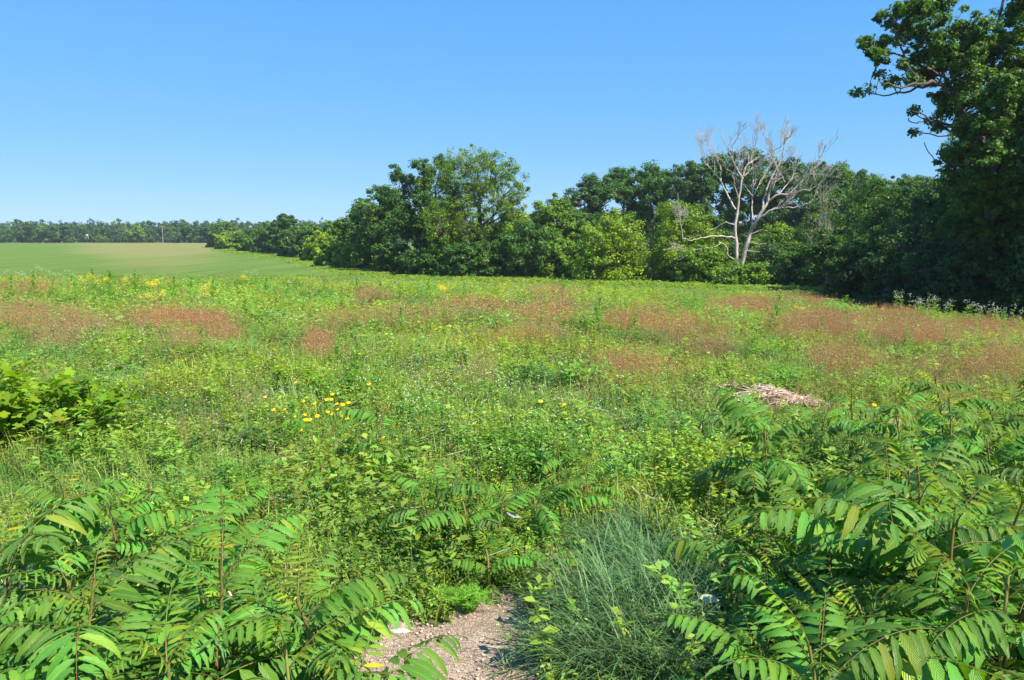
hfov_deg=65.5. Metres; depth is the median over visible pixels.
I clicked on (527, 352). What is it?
weed stalk
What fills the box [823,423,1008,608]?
sumac sapling
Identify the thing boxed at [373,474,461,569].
sumac sapling
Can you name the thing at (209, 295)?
yellow flowering weed
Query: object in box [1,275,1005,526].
wildflowers
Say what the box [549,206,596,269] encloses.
tree
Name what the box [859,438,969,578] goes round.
sumac sapling
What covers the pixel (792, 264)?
tree
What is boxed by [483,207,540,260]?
tree
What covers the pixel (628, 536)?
grass clump
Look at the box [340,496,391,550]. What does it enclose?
sumac sapling
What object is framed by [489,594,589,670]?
grass tuft
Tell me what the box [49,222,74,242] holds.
tree
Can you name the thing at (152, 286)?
yellow flowering weed
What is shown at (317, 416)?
coneflower
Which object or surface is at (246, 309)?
weed stalk
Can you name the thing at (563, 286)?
weed stalk
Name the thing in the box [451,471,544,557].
sumac sapling
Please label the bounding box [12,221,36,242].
tree
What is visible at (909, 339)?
weed stalk
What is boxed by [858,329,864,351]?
weed stalk
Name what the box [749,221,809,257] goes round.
tree
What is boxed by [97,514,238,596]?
sumac sapling
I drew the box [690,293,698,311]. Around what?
weed stalk
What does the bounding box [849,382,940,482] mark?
sumac sapling
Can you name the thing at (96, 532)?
sumac sapling
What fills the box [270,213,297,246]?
tree
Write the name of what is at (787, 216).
tree
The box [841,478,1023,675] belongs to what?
sumac sapling
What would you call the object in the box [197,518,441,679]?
sumac sapling
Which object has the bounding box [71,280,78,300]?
weed stalk
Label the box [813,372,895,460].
sumac sapling
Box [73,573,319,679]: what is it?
sumac sapling
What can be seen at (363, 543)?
rim undergrowth
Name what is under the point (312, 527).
bramble
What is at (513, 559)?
sumac sapling
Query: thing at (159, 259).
field
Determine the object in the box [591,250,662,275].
bush
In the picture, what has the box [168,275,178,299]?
weed stalk
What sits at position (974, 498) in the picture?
sumac sapling
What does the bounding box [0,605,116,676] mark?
sumac sapling
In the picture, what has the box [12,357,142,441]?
vine bush
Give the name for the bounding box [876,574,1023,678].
sumac sapling
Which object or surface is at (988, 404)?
sumac sapling
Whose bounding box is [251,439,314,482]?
sumac sapling
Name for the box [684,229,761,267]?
bush
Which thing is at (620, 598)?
grass clump
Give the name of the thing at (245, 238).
tree
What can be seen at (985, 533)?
sumac sapling
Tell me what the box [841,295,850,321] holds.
weed stalk
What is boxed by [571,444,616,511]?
sumac sapling
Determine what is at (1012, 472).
sumac sapling
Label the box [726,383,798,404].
brush pile
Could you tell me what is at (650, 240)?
bush
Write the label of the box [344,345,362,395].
weed stalk
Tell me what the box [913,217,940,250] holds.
bush
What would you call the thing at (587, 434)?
sumac sapling
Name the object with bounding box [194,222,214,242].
tree
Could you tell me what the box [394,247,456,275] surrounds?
bush
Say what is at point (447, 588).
feathery herb
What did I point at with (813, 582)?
sumac sapling
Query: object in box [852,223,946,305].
tree
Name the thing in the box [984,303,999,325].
white flowering weed
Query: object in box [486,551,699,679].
grass clump
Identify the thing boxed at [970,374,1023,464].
sumac sapling
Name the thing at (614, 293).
weed stalk
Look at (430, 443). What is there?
meadow thatch
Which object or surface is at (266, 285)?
weed stalk
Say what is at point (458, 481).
sumac sapling
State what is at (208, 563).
sumac sapling
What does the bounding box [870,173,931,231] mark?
tree
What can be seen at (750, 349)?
weed stalk
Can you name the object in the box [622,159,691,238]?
tree
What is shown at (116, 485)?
sumac sapling
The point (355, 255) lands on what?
bush
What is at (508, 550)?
sumac sapling
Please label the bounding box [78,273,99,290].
yellow flowering weed
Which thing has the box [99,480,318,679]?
sumac sapling
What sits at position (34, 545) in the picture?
sumac sapling
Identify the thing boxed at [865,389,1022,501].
sumac sapling
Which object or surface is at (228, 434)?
bramble
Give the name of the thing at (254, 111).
sky
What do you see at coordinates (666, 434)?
bramble
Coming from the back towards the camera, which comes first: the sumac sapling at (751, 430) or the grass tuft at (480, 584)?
the sumac sapling at (751, 430)
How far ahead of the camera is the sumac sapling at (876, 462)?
4.61 m
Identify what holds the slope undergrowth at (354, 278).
on the ground at (418, 617)
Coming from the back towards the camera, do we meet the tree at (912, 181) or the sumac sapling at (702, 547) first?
the tree at (912, 181)
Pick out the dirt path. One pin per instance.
(481, 629)
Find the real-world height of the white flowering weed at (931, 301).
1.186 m
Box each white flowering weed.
[894,290,903,308]
[898,293,922,312]
[918,299,935,320]
[927,293,937,314]
[947,299,974,320]
[962,299,977,321]
[971,303,981,322]
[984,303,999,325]
[997,304,1023,324]
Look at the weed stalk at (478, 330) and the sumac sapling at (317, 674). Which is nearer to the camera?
the sumac sapling at (317, 674)
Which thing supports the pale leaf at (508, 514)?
attached to the sumac sapling at (478, 515)
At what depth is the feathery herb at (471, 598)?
3.66 m
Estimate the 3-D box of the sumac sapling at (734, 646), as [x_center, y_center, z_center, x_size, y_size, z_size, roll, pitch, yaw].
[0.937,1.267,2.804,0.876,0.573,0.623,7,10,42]
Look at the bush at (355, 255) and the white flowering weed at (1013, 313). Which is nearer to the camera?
the white flowering weed at (1013, 313)
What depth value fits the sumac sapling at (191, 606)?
2.55 m
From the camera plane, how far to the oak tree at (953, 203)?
48.65 m
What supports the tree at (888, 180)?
on the field
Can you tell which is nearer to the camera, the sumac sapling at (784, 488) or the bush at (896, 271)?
the sumac sapling at (784, 488)
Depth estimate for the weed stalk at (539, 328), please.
12.75 m
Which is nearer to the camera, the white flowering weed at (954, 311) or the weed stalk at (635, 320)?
the weed stalk at (635, 320)
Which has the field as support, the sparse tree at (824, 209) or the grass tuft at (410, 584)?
the sparse tree at (824, 209)
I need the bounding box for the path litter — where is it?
[379,619,513,679]
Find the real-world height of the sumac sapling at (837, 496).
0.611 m
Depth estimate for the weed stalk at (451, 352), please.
9.70 m
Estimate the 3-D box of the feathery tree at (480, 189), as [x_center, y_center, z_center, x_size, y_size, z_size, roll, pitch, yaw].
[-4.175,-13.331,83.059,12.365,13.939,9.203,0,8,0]
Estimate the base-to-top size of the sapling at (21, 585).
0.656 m
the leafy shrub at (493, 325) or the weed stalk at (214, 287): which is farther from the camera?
the weed stalk at (214, 287)
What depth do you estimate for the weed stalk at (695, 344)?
11.03 m
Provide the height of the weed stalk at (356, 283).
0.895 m
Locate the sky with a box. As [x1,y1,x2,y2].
[0,0,1023,229]
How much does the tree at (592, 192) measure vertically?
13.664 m
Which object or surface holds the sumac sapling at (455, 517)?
on the ground at (418, 617)
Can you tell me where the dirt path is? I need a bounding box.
[346,590,558,679]
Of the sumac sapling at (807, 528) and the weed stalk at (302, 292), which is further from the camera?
the weed stalk at (302, 292)
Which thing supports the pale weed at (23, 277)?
on the ground at (418, 617)
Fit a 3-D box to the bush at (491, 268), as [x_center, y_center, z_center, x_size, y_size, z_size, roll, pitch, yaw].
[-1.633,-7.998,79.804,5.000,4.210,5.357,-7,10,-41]
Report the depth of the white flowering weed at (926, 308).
27.48 m
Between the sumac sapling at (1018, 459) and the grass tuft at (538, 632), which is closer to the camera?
the grass tuft at (538, 632)
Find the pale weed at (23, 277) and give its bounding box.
[21,271,35,289]
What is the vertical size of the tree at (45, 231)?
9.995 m
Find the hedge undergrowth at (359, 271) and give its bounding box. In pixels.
[210,248,841,292]
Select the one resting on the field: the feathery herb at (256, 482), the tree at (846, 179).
the tree at (846, 179)
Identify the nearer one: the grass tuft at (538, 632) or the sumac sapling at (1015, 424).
the grass tuft at (538, 632)
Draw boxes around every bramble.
[107,396,166,425]
[158,501,259,525]
[173,422,271,454]
[238,507,354,554]
[391,518,518,571]
[615,429,696,456]
[758,405,854,447]
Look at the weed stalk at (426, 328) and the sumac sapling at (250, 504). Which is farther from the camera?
the weed stalk at (426, 328)
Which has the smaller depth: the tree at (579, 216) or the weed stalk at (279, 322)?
the weed stalk at (279, 322)
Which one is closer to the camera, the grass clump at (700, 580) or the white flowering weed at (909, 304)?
the grass clump at (700, 580)
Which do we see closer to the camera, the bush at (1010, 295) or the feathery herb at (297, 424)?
the feathery herb at (297, 424)
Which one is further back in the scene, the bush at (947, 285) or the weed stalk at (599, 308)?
the bush at (947, 285)
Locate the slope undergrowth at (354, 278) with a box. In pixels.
[2,274,865,305]
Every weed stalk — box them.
[6,274,16,298]
[28,270,38,296]
[48,277,56,295]
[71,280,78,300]
[89,267,98,290]
[103,270,116,297]
[129,319,139,340]
[132,269,141,294]
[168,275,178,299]
[188,270,194,289]
[196,323,209,357]
[208,273,217,296]
[240,295,252,323]
[263,275,269,295]
[277,318,283,340]
[283,401,305,443]
[299,290,306,311]
[333,335,343,360]
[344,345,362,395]
[353,273,361,294]
[370,358,383,395]
[395,277,404,301]
[397,305,405,331]
[423,274,431,296]
[423,317,430,335]
[444,340,455,369]
[474,318,481,341]
[524,330,533,353]
[533,315,544,340]
[559,274,565,293]
[586,276,592,296]
[589,291,605,331]
[611,283,617,304]
[629,304,641,329]
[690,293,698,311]
[691,331,702,357]
[707,314,716,335]
[743,334,756,361]
[767,289,783,330]
[815,314,824,335]
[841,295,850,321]
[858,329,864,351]
[898,323,912,348]
[999,311,1008,333]
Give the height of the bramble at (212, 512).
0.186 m
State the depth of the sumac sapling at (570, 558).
3.86 m
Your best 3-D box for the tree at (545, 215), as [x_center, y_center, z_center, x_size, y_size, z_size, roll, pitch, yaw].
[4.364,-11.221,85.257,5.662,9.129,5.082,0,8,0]
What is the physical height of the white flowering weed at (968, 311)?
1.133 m
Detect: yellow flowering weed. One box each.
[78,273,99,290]
[144,278,159,306]
[149,289,167,307]
[198,289,218,301]
[200,282,211,298]
[438,284,445,303]
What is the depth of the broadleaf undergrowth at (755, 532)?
3.64 m
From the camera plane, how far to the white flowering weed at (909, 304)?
28.39 m
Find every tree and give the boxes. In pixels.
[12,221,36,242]
[32,224,52,242]
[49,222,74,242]
[124,224,146,242]
[171,222,196,242]
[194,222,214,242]
[205,220,239,247]
[230,224,262,250]
[250,222,286,253]
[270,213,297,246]
[275,225,299,256]
[287,223,318,257]
[319,220,341,235]
[329,198,395,251]
[354,184,407,252]
[371,153,457,248]
[410,196,471,255]
[413,143,530,264]
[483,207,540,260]
[528,192,577,243]
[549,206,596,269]
[555,172,617,239]
[564,207,653,280]
[597,165,654,239]
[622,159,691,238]
[639,199,729,280]
[650,160,722,237]
[665,112,845,268]
[685,150,749,237]
[711,146,785,239]
[745,157,818,242]
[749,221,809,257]
[769,243,823,286]
[780,160,837,238]
[798,186,877,251]
[799,161,876,230]
[800,169,849,263]
[800,228,853,290]
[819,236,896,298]
[826,172,921,270]
[829,172,898,225]
[847,0,1023,288]
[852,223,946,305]
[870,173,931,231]
[871,185,948,274]
[889,176,945,225]
[922,84,992,256]
[941,69,1022,258]
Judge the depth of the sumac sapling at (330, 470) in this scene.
5.15 m
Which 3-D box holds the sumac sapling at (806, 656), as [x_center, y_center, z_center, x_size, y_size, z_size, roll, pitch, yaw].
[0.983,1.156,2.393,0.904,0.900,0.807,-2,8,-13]
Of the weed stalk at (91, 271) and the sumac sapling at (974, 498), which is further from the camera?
the weed stalk at (91, 271)
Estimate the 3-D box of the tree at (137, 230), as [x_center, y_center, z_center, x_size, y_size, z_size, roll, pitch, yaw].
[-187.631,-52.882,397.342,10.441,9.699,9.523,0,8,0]
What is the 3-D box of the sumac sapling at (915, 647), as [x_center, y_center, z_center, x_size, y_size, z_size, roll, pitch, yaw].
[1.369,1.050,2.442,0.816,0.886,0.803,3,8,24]
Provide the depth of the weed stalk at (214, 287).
21.61 m
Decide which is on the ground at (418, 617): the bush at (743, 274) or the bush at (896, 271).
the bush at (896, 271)
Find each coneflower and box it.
[300,418,307,448]
[312,414,320,448]
[323,398,331,432]
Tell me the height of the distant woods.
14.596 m
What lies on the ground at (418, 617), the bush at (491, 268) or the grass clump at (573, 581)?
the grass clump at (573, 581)
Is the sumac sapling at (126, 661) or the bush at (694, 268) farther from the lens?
the bush at (694, 268)
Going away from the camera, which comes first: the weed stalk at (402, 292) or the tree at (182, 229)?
the weed stalk at (402, 292)
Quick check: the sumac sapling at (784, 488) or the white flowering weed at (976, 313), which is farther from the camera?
the white flowering weed at (976, 313)
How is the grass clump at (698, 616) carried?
on the ground at (418, 617)
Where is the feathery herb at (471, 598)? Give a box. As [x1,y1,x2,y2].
[444,581,492,611]
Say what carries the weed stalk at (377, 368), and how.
on the ground at (418, 617)
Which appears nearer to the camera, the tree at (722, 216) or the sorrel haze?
the sorrel haze
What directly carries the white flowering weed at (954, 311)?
on the ground at (418, 617)
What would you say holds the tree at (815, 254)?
on the field
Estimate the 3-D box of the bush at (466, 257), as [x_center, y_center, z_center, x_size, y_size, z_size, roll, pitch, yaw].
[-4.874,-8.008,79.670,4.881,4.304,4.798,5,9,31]
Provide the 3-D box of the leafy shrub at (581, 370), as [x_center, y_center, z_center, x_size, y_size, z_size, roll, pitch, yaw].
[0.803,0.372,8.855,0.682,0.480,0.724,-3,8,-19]
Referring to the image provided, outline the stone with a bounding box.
[392,629,409,632]
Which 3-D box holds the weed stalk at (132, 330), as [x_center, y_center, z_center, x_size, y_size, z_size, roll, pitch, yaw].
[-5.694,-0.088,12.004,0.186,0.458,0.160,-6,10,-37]
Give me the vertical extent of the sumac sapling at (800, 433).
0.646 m
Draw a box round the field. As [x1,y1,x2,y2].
[0,243,850,293]
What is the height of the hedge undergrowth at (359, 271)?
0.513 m
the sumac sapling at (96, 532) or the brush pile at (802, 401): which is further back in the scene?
the brush pile at (802, 401)
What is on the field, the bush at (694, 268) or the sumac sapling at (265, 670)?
the bush at (694, 268)
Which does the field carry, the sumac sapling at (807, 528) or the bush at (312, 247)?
the bush at (312, 247)
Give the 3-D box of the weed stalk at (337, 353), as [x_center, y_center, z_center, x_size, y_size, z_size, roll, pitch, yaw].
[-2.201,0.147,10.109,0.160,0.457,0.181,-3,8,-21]
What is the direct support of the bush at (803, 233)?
on the field
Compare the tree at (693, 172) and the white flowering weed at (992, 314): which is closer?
the white flowering weed at (992, 314)
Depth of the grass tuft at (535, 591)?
3.71 m
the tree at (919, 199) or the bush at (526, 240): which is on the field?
the bush at (526, 240)
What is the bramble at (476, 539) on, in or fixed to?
on the ground at (418, 617)
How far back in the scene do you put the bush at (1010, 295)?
33.76 m
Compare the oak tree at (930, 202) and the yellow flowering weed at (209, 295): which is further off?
the oak tree at (930, 202)
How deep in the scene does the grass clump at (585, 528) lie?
4.50 m
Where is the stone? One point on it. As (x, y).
(401, 630)
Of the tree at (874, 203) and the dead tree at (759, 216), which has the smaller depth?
the tree at (874, 203)
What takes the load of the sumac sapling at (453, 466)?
on the ground at (418, 617)
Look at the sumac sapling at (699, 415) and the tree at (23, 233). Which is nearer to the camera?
the sumac sapling at (699, 415)
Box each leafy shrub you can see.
[474,312,523,334]
[551,352,618,391]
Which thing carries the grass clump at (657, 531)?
on the ground at (418, 617)
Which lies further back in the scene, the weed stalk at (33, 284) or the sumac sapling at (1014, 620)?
the weed stalk at (33, 284)
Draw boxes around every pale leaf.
[504,512,520,517]
[694,594,718,606]
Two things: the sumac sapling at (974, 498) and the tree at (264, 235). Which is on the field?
the tree at (264, 235)
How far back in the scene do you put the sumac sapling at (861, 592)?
2.83 m
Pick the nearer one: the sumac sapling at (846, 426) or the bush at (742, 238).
the sumac sapling at (846, 426)
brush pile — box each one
[718,381,745,388]
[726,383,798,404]
[765,392,829,406]
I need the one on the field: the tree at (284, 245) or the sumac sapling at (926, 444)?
the tree at (284, 245)
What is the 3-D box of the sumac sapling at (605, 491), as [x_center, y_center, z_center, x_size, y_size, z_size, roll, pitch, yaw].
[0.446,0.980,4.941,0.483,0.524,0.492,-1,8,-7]
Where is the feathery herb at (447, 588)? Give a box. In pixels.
[427,583,457,603]
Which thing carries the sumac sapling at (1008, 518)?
on the ground at (418, 617)
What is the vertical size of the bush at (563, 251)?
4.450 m
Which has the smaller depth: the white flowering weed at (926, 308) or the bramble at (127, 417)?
the bramble at (127, 417)
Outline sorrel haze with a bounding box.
[0,268,1023,626]
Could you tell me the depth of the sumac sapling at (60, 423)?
6.47 m
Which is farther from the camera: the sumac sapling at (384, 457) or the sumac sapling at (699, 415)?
the sumac sapling at (699, 415)
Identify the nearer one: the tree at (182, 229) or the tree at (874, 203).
the tree at (874, 203)
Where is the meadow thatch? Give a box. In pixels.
[0,307,1010,664]
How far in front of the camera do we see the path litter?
3.28 m
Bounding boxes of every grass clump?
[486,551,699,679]
[493,529,666,635]
[499,518,753,677]
[520,567,763,679]
[542,494,647,560]
[551,499,716,575]
[581,509,765,623]
[584,477,699,544]
[589,557,796,679]
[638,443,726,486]
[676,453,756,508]
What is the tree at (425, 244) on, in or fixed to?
on the field
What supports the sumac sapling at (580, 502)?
on the ground at (418, 617)
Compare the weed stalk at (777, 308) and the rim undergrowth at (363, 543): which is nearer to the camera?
the rim undergrowth at (363, 543)
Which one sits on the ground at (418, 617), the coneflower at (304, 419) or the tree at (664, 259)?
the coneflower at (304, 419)
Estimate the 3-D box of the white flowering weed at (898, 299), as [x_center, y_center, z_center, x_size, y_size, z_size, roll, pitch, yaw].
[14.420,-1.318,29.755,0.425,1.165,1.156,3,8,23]
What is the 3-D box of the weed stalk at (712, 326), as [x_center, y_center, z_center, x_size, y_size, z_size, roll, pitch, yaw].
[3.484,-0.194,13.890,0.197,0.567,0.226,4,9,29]
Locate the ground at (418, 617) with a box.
[0,241,1023,679]
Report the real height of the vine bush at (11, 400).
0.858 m
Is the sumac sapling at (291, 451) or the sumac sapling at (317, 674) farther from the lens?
the sumac sapling at (291, 451)
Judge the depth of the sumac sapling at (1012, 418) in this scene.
5.71 m
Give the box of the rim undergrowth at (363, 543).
[324,473,599,609]
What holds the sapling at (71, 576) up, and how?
on the ground at (418, 617)
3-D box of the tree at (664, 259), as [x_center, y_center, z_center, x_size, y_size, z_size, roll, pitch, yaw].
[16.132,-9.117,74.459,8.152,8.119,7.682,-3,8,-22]
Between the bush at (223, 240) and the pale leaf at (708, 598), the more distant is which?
the bush at (223, 240)
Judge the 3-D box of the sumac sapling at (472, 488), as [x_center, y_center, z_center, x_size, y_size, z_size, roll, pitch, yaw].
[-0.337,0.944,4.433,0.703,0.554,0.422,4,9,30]
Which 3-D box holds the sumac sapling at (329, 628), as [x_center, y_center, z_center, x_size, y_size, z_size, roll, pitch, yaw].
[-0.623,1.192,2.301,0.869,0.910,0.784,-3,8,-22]
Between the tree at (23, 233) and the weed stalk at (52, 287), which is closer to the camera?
the weed stalk at (52, 287)
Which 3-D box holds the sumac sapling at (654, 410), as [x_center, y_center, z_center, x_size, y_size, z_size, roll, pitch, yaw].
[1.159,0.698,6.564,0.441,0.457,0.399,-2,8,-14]
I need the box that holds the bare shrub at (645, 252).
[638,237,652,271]
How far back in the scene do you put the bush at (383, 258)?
88.37 m
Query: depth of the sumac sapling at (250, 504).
4.41 m
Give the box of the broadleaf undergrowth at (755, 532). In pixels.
[0,455,1023,679]
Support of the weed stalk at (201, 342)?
on the ground at (418, 617)
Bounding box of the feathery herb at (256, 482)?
[240,476,277,496]
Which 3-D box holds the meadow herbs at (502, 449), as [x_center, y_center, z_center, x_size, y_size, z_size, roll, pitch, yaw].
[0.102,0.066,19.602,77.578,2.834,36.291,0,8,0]
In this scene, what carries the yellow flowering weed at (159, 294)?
on the ground at (418, 617)
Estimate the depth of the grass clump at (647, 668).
3.11 m
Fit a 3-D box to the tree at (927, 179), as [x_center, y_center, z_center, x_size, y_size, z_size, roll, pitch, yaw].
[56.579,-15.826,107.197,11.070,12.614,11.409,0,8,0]
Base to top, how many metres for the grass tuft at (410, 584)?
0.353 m
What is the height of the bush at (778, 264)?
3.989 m
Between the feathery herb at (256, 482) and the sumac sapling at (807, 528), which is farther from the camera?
the feathery herb at (256, 482)
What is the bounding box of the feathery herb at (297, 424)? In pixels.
[282,414,310,440]
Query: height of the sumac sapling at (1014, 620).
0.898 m
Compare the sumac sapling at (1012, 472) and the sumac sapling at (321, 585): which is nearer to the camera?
the sumac sapling at (321, 585)
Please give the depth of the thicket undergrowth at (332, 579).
4.01 m
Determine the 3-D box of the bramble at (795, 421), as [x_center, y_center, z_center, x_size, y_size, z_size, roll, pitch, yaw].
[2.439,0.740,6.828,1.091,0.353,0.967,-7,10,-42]
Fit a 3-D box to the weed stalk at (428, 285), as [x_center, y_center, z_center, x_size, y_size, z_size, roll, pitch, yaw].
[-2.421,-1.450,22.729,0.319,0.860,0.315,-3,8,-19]
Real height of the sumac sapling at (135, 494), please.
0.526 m
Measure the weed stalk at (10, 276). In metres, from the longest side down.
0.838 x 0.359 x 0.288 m
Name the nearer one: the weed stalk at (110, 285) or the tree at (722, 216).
the weed stalk at (110, 285)
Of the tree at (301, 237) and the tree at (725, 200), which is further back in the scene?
the tree at (301, 237)
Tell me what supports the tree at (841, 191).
on the field
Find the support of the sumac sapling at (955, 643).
on the ground at (418, 617)
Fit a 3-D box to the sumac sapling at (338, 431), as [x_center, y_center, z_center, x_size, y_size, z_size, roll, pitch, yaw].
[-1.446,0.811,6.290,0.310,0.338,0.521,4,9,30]
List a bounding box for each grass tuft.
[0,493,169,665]
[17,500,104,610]
[375,546,452,624]
[454,569,506,604]
[470,633,546,678]
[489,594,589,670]
[502,565,577,613]
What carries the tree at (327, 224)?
on the field
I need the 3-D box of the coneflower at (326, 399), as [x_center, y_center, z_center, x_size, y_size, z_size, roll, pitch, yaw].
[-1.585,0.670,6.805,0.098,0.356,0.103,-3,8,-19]
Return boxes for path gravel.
[354,590,538,679]
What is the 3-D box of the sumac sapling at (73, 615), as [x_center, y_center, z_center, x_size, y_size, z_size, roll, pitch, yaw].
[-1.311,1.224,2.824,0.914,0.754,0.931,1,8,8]
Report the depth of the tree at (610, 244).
72.47 m
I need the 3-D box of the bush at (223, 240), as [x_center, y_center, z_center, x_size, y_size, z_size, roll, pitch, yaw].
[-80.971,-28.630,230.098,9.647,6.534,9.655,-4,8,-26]
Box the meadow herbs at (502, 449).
[0,273,1023,679]
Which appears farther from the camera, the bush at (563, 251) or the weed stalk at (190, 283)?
the bush at (563, 251)
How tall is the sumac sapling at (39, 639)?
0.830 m
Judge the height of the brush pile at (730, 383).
0.109 m
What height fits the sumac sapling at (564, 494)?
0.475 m
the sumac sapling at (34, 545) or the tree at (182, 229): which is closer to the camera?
the sumac sapling at (34, 545)
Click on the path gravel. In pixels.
(427, 636)
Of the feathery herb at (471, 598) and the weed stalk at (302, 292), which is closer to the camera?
the feathery herb at (471, 598)
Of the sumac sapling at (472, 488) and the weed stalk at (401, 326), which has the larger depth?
the weed stalk at (401, 326)
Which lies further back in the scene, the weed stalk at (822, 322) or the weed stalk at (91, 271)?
the weed stalk at (91, 271)
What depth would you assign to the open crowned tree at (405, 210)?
88.18 m
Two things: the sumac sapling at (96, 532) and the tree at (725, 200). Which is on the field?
the tree at (725, 200)
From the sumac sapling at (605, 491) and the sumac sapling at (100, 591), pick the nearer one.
the sumac sapling at (100, 591)
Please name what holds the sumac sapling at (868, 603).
on the ground at (418, 617)
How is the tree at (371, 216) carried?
on the field
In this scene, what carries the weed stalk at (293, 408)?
on the ground at (418, 617)
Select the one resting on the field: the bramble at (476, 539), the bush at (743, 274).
the bush at (743, 274)
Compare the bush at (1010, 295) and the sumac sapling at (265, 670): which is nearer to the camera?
the sumac sapling at (265, 670)
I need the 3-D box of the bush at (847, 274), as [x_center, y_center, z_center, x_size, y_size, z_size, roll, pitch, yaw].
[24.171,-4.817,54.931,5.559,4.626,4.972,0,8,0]
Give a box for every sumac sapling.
[0,474,204,604]
[0,489,130,664]
[0,526,200,679]
[0,535,214,679]
[0,552,214,679]
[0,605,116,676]
[4,455,160,594]
[28,579,231,679]
[38,400,83,446]
[69,533,241,659]
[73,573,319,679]
[93,455,170,536]
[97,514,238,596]
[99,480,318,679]
[103,579,336,679]
[154,509,323,679]
[180,527,400,679]
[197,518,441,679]
[211,472,277,551]
[224,595,436,679]
[244,544,404,670]
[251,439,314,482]
[298,449,349,507]
[305,606,467,679]
[317,418,356,449]
[324,386,415,485]
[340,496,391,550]
[364,447,411,492]
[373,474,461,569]
[385,461,496,541]
[409,493,506,585]
[421,456,465,504]
[441,525,543,605]
[447,452,512,516]
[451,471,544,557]
[482,537,535,596]
[493,478,590,558]
[520,535,583,599]
[525,428,582,492]
[529,469,623,540]
[551,463,631,524]
[569,408,616,449]
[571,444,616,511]
[622,397,669,445]
[643,607,846,679]
[646,506,849,607]
[668,402,734,447]
[684,429,818,513]
[704,386,824,521]
[705,567,1009,679]
[709,547,913,671]
[713,531,914,660]
[714,475,873,587]
[727,488,952,621]
[738,396,832,465]
[740,565,880,679]
[774,450,1023,679]
[787,567,1003,679]
[789,389,870,475]
[790,469,1023,666]
[797,449,910,515]
[802,436,1022,556]
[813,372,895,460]
[818,537,1023,679]
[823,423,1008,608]
[824,524,1023,679]
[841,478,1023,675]
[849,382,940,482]
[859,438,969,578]
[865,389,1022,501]
[866,463,1023,617]
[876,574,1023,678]
[891,352,1019,471]
[898,396,1023,485]
[919,409,1023,513]
[957,504,1023,669]
[958,473,1023,593]
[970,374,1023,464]
[992,414,1023,474]
[992,567,1023,652]
[995,449,1023,508]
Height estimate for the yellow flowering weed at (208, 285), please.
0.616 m
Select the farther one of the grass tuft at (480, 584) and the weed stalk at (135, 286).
the weed stalk at (135, 286)
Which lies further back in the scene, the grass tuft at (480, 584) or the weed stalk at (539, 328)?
the weed stalk at (539, 328)
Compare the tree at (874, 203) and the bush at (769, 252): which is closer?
the tree at (874, 203)
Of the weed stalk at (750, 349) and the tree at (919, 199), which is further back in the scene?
the tree at (919, 199)
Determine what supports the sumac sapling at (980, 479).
on the ground at (418, 617)
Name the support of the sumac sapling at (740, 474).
on the ground at (418, 617)
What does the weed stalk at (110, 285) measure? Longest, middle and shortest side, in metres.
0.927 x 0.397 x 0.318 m
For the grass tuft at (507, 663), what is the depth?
3.23 m
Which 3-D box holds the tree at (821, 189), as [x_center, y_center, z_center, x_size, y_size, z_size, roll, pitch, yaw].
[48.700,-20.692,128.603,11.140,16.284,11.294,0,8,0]
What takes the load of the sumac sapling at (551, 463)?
on the ground at (418, 617)
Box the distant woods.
[0,217,755,242]
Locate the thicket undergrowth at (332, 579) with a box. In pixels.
[0,431,1023,679]
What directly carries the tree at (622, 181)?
on the field
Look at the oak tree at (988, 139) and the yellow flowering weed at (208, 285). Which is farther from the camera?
the oak tree at (988, 139)
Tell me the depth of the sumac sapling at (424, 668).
2.39 m
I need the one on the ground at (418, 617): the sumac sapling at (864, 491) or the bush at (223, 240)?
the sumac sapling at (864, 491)
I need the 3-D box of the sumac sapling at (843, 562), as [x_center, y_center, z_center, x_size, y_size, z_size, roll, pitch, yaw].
[1.317,1.225,3.160,0.929,0.690,0.810,-4,9,-30]
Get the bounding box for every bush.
[0,359,86,453]
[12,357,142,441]
[214,230,241,248]
[299,230,329,260]
[313,234,348,265]
[331,240,373,268]
[370,236,415,271]
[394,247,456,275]
[434,239,484,277]
[474,239,525,277]
[491,219,565,277]
[535,237,580,278]
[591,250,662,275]
[621,230,676,255]
[667,243,729,282]
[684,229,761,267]
[709,258,779,284]
[726,239,788,280]
[755,224,818,250]
[771,251,864,281]
[863,249,965,312]
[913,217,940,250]
[918,237,1023,315]
[968,254,1023,319]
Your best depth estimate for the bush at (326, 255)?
106.11 m
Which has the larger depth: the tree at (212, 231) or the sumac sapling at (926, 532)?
the tree at (212, 231)
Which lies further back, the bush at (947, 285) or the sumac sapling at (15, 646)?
the bush at (947, 285)
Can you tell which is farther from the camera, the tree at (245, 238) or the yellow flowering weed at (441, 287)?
the tree at (245, 238)

